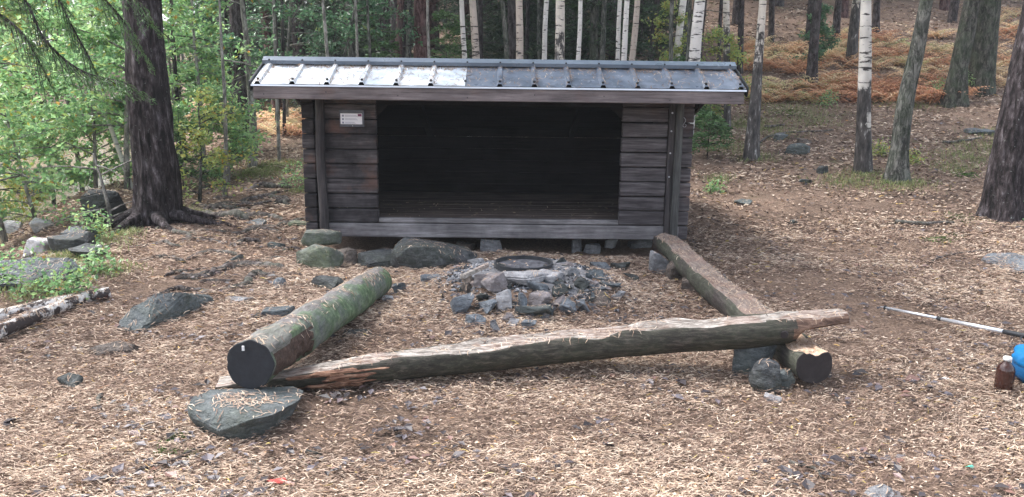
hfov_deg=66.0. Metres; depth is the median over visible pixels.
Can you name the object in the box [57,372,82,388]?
stone
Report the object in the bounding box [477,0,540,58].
forest conifer
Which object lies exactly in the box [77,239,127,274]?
seedling
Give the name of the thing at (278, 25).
tree
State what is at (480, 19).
spruce tree
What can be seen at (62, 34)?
bank tree
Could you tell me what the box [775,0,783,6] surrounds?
forest conifer
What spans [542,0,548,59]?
birch tree
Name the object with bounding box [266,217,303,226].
exposed root
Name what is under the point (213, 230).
exposed root
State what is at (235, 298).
stone
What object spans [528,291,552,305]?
hearth stone
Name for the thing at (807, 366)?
log
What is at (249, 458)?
fallen branch
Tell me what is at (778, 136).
stone
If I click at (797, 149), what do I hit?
stone
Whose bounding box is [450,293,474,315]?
hearth stone
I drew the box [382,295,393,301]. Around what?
stone
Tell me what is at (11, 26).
overhanging spruce
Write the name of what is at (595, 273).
hearth stone
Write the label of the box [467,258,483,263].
hearth stone
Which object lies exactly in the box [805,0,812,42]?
spruce tree
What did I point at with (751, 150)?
birch tree
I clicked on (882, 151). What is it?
seedling
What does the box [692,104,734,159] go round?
conifer sapling
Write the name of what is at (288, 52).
alder tree
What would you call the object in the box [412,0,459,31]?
young spruce
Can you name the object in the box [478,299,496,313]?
hearth stone
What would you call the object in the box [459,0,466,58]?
birch tree
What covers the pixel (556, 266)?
ash bed
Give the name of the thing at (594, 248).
stone
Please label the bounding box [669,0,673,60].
alder tree
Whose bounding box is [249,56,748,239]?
log shelter
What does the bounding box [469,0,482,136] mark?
birch tree
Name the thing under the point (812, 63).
spruce tree
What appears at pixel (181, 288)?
exposed root
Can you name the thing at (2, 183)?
alder tree
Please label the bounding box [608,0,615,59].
spruce tree
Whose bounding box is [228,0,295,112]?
forest conifer
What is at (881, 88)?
bracken
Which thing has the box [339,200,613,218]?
needles on floor
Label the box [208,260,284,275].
exposed root
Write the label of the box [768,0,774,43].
spruce tree
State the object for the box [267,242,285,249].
stone
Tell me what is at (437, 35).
forest conifer
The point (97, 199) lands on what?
boulder
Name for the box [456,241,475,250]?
stone
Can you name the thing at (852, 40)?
birch tree
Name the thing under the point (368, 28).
young tree
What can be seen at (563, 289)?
hearth stone
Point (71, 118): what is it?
leafy bush
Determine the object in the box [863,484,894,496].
stone
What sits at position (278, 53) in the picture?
spruce tree
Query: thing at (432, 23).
forest conifer
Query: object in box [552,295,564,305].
hearth stone
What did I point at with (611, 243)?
stone
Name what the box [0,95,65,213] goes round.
leafy bush
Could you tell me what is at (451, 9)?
young spruce
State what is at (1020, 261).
stone
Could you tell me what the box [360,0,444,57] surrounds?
forest conifer
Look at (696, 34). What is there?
birch tree
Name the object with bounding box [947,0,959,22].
forest conifer
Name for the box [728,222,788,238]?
fallen branch
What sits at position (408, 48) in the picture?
alder tree
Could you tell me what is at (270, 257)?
exposed root
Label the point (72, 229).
boulder
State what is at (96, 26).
bank tree
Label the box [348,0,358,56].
young tree
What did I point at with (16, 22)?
alder tree
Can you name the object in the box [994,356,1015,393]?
brown bottle
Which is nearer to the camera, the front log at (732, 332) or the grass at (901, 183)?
the front log at (732, 332)
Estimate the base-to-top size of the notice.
0.165 m
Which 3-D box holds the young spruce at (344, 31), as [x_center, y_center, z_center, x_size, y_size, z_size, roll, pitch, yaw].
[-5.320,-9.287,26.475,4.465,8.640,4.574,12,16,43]
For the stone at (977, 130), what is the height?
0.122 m
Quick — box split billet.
[460,263,488,278]
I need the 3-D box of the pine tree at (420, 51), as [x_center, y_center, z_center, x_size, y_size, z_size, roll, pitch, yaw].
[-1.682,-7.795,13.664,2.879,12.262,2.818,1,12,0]
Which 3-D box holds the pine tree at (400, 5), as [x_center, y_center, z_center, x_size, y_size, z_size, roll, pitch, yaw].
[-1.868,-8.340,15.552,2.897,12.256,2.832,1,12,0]
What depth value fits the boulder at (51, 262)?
6.45 m
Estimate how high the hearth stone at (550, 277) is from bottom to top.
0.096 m
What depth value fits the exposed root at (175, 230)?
8.60 m
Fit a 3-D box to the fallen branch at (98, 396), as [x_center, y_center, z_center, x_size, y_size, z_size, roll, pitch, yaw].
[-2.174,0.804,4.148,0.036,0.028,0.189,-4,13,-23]
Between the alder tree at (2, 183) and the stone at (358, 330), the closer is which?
the stone at (358, 330)
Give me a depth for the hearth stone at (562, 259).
6.51 m
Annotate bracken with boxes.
[256,100,305,136]
[721,27,992,103]
[996,6,1020,85]
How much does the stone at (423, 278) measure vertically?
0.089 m
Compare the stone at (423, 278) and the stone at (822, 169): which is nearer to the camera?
the stone at (423, 278)
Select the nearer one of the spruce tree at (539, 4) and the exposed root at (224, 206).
the exposed root at (224, 206)
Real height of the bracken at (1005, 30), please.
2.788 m
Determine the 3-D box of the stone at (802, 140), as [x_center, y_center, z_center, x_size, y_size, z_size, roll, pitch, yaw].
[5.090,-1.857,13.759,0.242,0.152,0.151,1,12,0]
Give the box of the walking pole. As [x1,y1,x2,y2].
[880,305,1023,342]
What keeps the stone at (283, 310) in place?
on the ground at (626, 250)
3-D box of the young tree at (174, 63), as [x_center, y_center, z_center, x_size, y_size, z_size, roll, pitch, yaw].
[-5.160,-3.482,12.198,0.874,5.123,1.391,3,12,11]
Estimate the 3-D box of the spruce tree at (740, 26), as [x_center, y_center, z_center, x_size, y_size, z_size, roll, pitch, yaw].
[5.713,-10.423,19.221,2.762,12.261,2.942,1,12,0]
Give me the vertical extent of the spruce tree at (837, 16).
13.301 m
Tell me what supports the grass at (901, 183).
on the ground at (626, 250)
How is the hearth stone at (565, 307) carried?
on the ground at (626, 250)
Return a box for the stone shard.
[564,261,573,266]
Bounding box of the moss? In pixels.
[148,109,1017,457]
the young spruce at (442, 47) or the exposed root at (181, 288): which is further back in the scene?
the young spruce at (442, 47)
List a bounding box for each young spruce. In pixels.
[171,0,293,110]
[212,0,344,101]
[225,3,316,56]
[228,3,307,67]
[280,1,373,55]
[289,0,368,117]
[304,0,413,56]
[305,0,379,54]
[336,0,413,57]
[411,1,459,56]
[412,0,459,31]
[439,0,565,58]
[444,0,493,25]
[455,0,507,32]
[467,0,565,58]
[469,0,567,59]
[523,0,632,59]
[523,0,667,60]
[529,3,589,49]
[587,0,708,56]
[628,0,676,46]
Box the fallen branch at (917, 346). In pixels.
[888,341,962,353]
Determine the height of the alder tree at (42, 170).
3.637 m
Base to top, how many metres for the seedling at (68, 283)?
0.462 m
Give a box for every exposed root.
[129,239,181,246]
[136,254,185,262]
[148,285,214,297]
[154,226,196,235]
[163,267,206,276]
[174,273,211,279]
[180,229,228,240]
[181,236,224,242]
[186,249,237,259]
[193,202,240,208]
[194,270,222,273]
[199,278,234,283]
[203,205,222,208]
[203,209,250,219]
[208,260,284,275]
[209,201,233,210]
[213,196,232,199]
[221,269,270,291]
[229,237,260,246]
[231,226,281,234]
[234,200,271,206]
[234,212,284,220]
[241,193,289,201]
[245,224,285,229]
[248,182,291,189]
[256,255,291,261]
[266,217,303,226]
[274,198,290,204]
[276,246,301,253]
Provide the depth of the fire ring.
6.47 m
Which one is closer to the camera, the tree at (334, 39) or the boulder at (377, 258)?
the boulder at (377, 258)
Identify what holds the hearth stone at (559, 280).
on the ash bed
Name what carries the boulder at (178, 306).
on the ground at (626, 250)
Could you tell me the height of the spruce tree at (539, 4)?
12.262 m
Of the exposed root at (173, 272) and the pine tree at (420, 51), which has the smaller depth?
the exposed root at (173, 272)
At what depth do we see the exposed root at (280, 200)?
10.56 m
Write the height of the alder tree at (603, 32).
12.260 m
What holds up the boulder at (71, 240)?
on the ground at (626, 250)
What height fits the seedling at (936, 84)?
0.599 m
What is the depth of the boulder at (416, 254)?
7.22 m
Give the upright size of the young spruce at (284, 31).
7.039 m
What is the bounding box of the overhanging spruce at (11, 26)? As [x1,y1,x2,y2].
[0,0,163,113]
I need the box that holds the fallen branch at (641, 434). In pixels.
[612,429,673,436]
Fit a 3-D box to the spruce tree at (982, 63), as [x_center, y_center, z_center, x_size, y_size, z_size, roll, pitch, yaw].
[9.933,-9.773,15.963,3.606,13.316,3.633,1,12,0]
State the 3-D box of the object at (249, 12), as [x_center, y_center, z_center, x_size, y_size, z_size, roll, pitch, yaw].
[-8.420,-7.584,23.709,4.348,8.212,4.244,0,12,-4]
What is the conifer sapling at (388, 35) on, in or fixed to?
on the ground at (626, 250)
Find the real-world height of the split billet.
0.068 m
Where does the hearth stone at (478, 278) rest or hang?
on the ash bed
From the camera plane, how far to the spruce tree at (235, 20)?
14.57 m
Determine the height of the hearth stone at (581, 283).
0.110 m
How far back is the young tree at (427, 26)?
13.50 m
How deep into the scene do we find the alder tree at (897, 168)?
10.98 m
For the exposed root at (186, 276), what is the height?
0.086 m
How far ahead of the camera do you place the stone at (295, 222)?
9.31 m
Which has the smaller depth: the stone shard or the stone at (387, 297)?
the stone at (387, 297)
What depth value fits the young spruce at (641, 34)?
23.15 m
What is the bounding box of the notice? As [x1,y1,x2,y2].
[339,110,363,126]
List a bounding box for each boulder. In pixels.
[0,257,81,289]
[4,220,23,232]
[16,178,40,193]
[22,237,49,257]
[28,218,53,233]
[47,230,95,253]
[59,226,97,237]
[68,243,106,257]
[80,189,127,223]
[117,292,214,333]
[357,248,392,268]
[390,236,476,270]
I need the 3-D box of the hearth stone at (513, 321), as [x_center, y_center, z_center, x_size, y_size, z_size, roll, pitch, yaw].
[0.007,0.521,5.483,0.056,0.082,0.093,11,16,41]
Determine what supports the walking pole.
on the ground at (626, 250)
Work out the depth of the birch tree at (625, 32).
13.96 m
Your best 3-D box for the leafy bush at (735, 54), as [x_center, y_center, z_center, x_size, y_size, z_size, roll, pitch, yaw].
[3.982,-3.231,15.011,1.286,2.018,1.718,7,13,26]
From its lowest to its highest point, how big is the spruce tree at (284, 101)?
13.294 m
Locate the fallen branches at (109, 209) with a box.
[22,153,131,229]
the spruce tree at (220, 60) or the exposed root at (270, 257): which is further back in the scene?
the spruce tree at (220, 60)
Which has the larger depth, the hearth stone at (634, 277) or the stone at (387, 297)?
the hearth stone at (634, 277)
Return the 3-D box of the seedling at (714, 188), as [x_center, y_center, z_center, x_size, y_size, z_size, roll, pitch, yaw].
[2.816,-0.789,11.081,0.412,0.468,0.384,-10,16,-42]
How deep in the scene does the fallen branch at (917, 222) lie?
9.28 m
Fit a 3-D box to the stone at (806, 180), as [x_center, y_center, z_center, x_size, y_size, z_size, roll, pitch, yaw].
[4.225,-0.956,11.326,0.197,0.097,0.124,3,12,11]
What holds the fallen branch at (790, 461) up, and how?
on the ground at (626, 250)
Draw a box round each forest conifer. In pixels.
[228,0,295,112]
[280,0,320,105]
[333,0,376,56]
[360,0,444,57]
[427,0,466,55]
[435,0,444,49]
[442,0,491,47]
[464,0,471,58]
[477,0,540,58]
[566,3,577,57]
[655,0,705,55]
[691,0,706,60]
[731,0,738,24]
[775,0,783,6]
[841,0,848,17]
[939,0,949,10]
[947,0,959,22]
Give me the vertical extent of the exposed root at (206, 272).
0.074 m
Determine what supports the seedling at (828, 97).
on the ground at (626, 250)
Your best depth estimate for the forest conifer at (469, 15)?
18.03 m
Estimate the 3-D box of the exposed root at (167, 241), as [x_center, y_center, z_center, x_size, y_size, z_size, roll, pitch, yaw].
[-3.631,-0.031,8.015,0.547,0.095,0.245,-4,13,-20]
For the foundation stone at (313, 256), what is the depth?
7.16 m
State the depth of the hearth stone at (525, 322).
5.44 m
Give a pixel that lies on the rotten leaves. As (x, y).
(806, 484)
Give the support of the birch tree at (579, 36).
on the ground at (626, 250)
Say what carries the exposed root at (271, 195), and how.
on the ground at (626, 250)
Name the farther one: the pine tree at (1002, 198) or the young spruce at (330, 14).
the young spruce at (330, 14)
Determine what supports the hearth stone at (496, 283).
on the ground at (626, 250)
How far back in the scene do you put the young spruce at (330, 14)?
29.26 m
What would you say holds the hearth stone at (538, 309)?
on the ground at (626, 250)
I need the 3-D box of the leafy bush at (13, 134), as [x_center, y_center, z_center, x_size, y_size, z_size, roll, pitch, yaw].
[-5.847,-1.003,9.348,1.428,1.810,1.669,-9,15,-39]
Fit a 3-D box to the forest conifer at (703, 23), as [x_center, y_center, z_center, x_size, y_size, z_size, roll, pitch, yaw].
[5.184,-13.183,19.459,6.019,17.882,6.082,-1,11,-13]
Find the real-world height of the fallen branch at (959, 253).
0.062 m
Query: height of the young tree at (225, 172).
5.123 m
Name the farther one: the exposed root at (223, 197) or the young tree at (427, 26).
the young tree at (427, 26)
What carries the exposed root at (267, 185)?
on the ground at (626, 250)
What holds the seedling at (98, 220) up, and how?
on the ground at (626, 250)
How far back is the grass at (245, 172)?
8.06 m
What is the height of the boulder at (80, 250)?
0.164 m
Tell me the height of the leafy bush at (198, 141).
1.703 m
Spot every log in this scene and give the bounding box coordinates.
[0,287,110,321]
[0,294,85,338]
[215,309,849,388]
[227,267,391,388]
[653,233,831,383]
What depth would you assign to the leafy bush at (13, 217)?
11.66 m
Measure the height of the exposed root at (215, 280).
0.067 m
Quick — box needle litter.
[0,0,1023,496]
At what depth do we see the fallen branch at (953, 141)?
13.53 m
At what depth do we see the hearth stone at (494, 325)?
5.33 m
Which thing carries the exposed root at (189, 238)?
on the ground at (626, 250)
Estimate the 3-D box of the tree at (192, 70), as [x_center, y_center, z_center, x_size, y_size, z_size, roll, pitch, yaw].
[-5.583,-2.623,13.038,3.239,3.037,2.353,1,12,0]
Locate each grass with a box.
[0,158,304,303]
[697,73,1000,194]
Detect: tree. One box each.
[0,0,76,157]
[0,0,90,57]
[0,0,272,190]
[0,21,131,243]
[0,51,57,194]
[1,0,101,46]
[2,0,278,190]
[66,0,252,157]
[70,1,121,39]
[79,0,281,176]
[90,3,132,187]
[98,0,242,236]
[121,0,191,63]
[162,0,241,178]
[164,0,219,168]
[164,0,292,116]
[208,0,229,143]
[212,0,355,119]
[213,0,222,131]
[218,0,255,196]
[229,0,248,159]
[229,0,270,168]
[264,0,422,56]
[266,0,280,161]
[275,0,280,129]
[280,0,286,136]
[321,0,328,56]
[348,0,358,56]
[366,0,371,56]
[380,0,389,57]
[389,0,411,57]
[395,0,430,57]
[413,0,440,57]
[426,0,430,57]
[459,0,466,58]
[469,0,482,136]
[478,0,503,58]
[500,0,508,58]
[516,0,522,58]
[524,0,536,58]
[530,0,547,59]
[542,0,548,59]
[555,0,564,59]
[576,0,582,59]
[589,0,598,59]
[600,0,623,59]
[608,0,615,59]
[616,0,621,60]
[621,0,629,60]
[629,0,639,60]
[644,0,659,60]
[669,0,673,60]
[673,0,686,58]
[685,0,737,60]
[688,0,704,146]
[702,0,722,61]
[712,0,746,73]
[723,0,730,129]
[742,0,766,161]
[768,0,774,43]
[794,0,821,89]
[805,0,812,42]
[832,0,841,38]
[845,0,860,62]
[853,0,873,173]
[872,0,880,33]
[882,0,932,184]
[937,0,980,107]
[968,0,1001,96]
[975,0,1023,224]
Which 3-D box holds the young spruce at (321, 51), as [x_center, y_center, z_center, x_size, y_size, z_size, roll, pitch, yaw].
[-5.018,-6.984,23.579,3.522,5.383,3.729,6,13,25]
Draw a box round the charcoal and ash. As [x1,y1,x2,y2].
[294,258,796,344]
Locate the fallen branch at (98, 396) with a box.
[96,393,103,406]
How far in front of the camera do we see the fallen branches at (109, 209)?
9.03 m
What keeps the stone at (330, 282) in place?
on the ground at (626, 250)
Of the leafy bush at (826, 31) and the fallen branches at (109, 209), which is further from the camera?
the leafy bush at (826, 31)
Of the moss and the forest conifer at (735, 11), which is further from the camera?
the forest conifer at (735, 11)
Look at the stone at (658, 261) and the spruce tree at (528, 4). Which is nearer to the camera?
the stone at (658, 261)
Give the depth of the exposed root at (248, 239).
8.53 m
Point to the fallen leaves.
(562, 371)
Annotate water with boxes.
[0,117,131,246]
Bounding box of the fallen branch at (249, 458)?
[248,457,260,483]
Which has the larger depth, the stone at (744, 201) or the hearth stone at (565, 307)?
the stone at (744, 201)
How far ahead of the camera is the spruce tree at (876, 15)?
24.66 m
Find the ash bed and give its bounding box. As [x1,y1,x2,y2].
[444,258,608,301]
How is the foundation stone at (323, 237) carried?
on the foundation stone at (313, 256)
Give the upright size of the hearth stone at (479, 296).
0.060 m
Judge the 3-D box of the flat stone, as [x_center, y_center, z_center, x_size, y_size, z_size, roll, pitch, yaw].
[-1.288,0.833,3.857,0.553,0.203,0.384,-4,13,-21]
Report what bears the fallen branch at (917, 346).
on the ground at (626, 250)
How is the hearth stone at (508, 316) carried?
on the ground at (626, 250)
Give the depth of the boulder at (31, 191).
15.13 m
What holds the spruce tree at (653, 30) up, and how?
on the ground at (626, 250)
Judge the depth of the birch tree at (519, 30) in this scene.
13.47 m
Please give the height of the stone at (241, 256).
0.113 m
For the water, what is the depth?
17.81 m
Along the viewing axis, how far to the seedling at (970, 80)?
17.08 m
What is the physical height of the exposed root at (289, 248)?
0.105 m
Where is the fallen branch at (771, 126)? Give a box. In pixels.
[764,124,784,127]
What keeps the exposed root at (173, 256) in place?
on the ground at (626, 250)
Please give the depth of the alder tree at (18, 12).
14.81 m
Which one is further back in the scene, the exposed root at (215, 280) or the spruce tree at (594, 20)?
the spruce tree at (594, 20)
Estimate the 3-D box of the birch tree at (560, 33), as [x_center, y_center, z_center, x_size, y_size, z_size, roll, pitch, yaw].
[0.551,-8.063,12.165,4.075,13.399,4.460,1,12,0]
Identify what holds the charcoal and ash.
on the ground at (626, 250)
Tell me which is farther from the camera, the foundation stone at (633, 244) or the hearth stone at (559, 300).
the foundation stone at (633, 244)
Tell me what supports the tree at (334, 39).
on the ground at (626, 250)
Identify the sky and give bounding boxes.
[1,0,304,45]
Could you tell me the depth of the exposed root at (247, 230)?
9.03 m
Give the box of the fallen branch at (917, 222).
[895,219,954,224]
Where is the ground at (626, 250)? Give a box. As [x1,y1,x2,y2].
[0,0,1023,496]
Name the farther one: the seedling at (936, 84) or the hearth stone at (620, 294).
the seedling at (936, 84)
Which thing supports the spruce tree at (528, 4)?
on the ground at (626, 250)
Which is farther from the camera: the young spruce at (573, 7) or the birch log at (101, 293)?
the young spruce at (573, 7)
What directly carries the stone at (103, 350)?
on the ground at (626, 250)
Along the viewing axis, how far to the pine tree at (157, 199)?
8.88 m
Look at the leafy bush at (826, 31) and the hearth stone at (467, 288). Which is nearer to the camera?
the hearth stone at (467, 288)
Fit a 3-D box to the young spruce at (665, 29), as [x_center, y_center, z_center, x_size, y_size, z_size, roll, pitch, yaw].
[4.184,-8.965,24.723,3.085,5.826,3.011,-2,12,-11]
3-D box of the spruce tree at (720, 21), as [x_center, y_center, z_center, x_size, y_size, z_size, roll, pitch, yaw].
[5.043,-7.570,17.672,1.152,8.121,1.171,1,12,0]
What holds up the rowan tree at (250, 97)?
on the ground at (626, 250)
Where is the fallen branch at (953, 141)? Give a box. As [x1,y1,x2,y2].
[942,137,982,142]
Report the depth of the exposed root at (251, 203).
10.54 m
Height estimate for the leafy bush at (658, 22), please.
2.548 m
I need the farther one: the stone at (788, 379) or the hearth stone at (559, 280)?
the hearth stone at (559, 280)
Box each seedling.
[0,236,64,302]
[34,259,100,299]
[68,201,125,240]
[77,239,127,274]
[271,158,305,189]
[703,176,727,193]
[812,85,838,107]
[872,137,890,156]
[909,144,927,164]
[926,77,946,93]
[968,71,975,89]
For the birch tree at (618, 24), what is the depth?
14.93 m
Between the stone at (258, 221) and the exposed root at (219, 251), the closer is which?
the exposed root at (219, 251)
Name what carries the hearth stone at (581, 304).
on the ground at (626, 250)
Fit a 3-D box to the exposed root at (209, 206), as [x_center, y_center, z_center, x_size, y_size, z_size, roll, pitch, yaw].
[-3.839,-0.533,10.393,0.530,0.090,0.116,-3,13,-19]
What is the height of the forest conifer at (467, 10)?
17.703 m
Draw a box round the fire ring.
[494,255,552,271]
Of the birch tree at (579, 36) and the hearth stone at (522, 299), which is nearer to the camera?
the hearth stone at (522, 299)
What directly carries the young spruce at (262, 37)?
on the ground at (626, 250)
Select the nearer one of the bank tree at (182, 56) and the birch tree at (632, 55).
the birch tree at (632, 55)
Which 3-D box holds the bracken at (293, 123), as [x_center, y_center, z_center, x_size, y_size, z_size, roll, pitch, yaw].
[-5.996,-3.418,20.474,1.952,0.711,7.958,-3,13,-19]
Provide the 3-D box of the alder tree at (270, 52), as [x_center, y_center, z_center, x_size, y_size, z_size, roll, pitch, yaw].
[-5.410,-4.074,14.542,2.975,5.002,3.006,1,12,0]
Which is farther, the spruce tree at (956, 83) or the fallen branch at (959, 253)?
the spruce tree at (956, 83)
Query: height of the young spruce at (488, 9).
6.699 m
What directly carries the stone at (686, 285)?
on the ground at (626, 250)
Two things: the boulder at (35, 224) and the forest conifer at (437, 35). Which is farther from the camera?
the forest conifer at (437, 35)
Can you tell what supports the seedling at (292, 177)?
on the ground at (626, 250)
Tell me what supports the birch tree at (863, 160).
on the ground at (626, 250)
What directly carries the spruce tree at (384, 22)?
on the ground at (626, 250)
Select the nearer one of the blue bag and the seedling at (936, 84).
the blue bag
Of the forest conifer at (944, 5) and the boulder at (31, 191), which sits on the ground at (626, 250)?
the forest conifer at (944, 5)
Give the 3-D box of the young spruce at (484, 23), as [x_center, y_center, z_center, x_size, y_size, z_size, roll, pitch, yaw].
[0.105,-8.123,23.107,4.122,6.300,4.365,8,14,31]
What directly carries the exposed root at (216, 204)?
on the ground at (626, 250)
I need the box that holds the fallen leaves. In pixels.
[0,73,1023,496]
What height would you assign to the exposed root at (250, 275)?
0.107 m
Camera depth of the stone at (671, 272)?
6.94 m
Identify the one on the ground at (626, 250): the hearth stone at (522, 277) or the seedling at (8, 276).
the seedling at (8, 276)
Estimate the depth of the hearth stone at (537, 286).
5.85 m
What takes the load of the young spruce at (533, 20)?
on the ground at (626, 250)
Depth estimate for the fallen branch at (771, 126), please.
14.94 m
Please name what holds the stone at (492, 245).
on the ground at (626, 250)
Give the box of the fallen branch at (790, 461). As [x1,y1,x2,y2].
[788,459,824,478]
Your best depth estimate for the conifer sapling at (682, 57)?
14.31 m
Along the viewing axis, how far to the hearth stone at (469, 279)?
6.07 m
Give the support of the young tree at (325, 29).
on the ground at (626, 250)
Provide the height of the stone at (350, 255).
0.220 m
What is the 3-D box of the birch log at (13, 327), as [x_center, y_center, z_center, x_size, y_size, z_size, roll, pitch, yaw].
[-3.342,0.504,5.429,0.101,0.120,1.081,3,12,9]
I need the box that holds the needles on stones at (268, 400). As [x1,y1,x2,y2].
[0,132,1021,496]
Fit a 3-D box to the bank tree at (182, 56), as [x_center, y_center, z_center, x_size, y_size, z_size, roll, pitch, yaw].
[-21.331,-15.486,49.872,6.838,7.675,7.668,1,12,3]
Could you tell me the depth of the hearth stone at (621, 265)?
7.32 m
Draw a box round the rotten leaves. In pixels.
[2,112,1023,496]
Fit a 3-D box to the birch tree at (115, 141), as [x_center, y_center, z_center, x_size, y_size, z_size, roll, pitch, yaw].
[-5.802,-2.787,11.348,0.463,4.127,0.095,1,12,0]
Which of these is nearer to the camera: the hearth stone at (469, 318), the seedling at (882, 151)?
the hearth stone at (469, 318)
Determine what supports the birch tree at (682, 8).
on the ground at (626, 250)
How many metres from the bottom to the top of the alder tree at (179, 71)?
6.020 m
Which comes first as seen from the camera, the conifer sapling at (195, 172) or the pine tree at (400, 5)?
the conifer sapling at (195, 172)
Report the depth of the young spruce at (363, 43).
21.92 m
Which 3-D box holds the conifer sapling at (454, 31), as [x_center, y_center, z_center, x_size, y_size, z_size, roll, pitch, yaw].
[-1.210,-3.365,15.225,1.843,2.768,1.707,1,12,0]
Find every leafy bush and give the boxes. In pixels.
[0,4,197,188]
[0,32,122,204]
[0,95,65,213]
[0,100,84,225]
[0,192,30,222]
[174,83,260,203]
[180,85,264,182]
[641,0,702,60]
[700,24,750,122]
[787,3,840,62]
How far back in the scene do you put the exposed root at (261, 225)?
9.12 m
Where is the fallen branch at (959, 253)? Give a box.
[932,249,991,260]
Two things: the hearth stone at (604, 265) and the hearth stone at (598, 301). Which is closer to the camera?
the hearth stone at (598, 301)
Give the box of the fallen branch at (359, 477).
[289,459,363,480]
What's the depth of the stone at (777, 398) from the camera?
4.34 m
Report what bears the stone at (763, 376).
on the ground at (626, 250)
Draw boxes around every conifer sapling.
[174,108,220,186]
[364,27,401,135]
[408,0,471,147]
[673,51,722,134]
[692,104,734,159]
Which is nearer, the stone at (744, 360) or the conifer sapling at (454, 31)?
the stone at (744, 360)
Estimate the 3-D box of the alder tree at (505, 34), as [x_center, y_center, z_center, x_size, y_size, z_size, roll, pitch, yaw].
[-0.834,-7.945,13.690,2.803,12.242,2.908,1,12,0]
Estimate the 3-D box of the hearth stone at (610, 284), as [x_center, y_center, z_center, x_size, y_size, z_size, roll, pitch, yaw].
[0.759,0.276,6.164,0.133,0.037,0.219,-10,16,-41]
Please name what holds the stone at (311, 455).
on the ground at (626, 250)
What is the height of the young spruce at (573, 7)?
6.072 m
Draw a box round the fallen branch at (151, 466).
[132,445,204,475]
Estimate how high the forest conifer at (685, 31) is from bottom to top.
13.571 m
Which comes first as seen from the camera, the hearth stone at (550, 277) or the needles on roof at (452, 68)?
the hearth stone at (550, 277)
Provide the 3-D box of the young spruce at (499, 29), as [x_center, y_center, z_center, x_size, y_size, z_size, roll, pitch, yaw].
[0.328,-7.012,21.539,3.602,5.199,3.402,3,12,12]
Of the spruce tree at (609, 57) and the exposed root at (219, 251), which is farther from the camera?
the spruce tree at (609, 57)
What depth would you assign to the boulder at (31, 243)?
7.61 m
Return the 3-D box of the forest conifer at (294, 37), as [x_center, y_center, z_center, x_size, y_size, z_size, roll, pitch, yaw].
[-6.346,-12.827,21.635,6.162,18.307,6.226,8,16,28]
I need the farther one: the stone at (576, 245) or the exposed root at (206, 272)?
the stone at (576, 245)
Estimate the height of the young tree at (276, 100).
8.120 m
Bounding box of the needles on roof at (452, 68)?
[252,62,745,88]
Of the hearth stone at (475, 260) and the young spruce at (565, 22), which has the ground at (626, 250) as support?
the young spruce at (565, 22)
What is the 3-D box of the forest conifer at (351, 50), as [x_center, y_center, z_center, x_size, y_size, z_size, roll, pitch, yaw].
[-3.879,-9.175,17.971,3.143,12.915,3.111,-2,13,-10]
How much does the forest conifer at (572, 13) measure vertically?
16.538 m
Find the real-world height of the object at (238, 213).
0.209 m
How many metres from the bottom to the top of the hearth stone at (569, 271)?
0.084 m
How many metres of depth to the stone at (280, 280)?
6.59 m
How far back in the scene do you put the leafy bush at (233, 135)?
12.29 m
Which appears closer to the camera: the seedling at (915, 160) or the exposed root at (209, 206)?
the exposed root at (209, 206)
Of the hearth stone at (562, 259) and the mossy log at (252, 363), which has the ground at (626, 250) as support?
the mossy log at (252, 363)
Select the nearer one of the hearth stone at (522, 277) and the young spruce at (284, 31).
the hearth stone at (522, 277)
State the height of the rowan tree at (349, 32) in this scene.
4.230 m
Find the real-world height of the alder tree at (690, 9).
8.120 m
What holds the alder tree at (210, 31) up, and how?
on the ground at (626, 250)
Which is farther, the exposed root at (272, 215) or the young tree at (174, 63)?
the young tree at (174, 63)
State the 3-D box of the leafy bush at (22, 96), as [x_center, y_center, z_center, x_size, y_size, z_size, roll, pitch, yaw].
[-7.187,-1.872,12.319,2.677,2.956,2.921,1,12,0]
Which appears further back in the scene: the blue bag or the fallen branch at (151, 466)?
the blue bag
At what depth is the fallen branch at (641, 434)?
3.88 m
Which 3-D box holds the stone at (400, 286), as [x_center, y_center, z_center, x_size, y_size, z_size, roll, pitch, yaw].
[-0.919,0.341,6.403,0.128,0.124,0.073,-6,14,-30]
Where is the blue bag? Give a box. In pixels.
[1012,344,1023,381]
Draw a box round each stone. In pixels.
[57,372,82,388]
[87,341,144,357]
[187,386,302,440]
[223,254,243,263]
[225,296,253,302]
[242,218,266,224]
[260,305,294,318]
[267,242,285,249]
[273,277,285,287]
[288,220,306,227]
[296,244,343,271]
[301,229,341,246]
[305,449,321,458]
[311,275,344,290]
[337,248,356,267]
[342,329,371,336]
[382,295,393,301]
[391,282,405,294]
[420,274,439,283]
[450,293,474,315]
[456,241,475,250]
[461,282,471,292]
[463,276,472,282]
[465,314,485,326]
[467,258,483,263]
[473,274,486,287]
[476,293,487,299]
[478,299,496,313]
[480,239,501,252]
[481,272,507,292]
[490,319,500,335]
[496,289,511,310]
[501,312,514,320]
[503,270,548,285]
[506,318,518,328]
[514,304,551,314]
[518,292,526,305]
[521,319,536,327]
[527,281,547,291]
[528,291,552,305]
[538,269,563,282]
[552,278,562,283]
[552,283,568,296]
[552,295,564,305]
[556,257,565,262]
[558,299,575,314]
[565,267,579,274]
[571,239,581,252]
[574,277,588,289]
[576,299,589,312]
[583,243,600,253]
[586,269,603,279]
[590,262,610,270]
[592,288,611,307]
[599,280,621,286]
[604,239,617,248]
[610,262,629,269]
[611,290,625,299]
[623,273,638,280]
[628,240,652,248]
[648,250,668,274]
[665,261,682,281]
[681,277,696,293]
[732,345,776,376]
[734,199,751,204]
[748,358,781,394]
[764,392,781,402]
[773,133,787,141]
[780,368,794,389]
[785,143,809,154]
[796,138,811,143]
[799,179,811,183]
[816,165,828,173]
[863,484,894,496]
[963,128,994,134]
[981,252,1023,273]

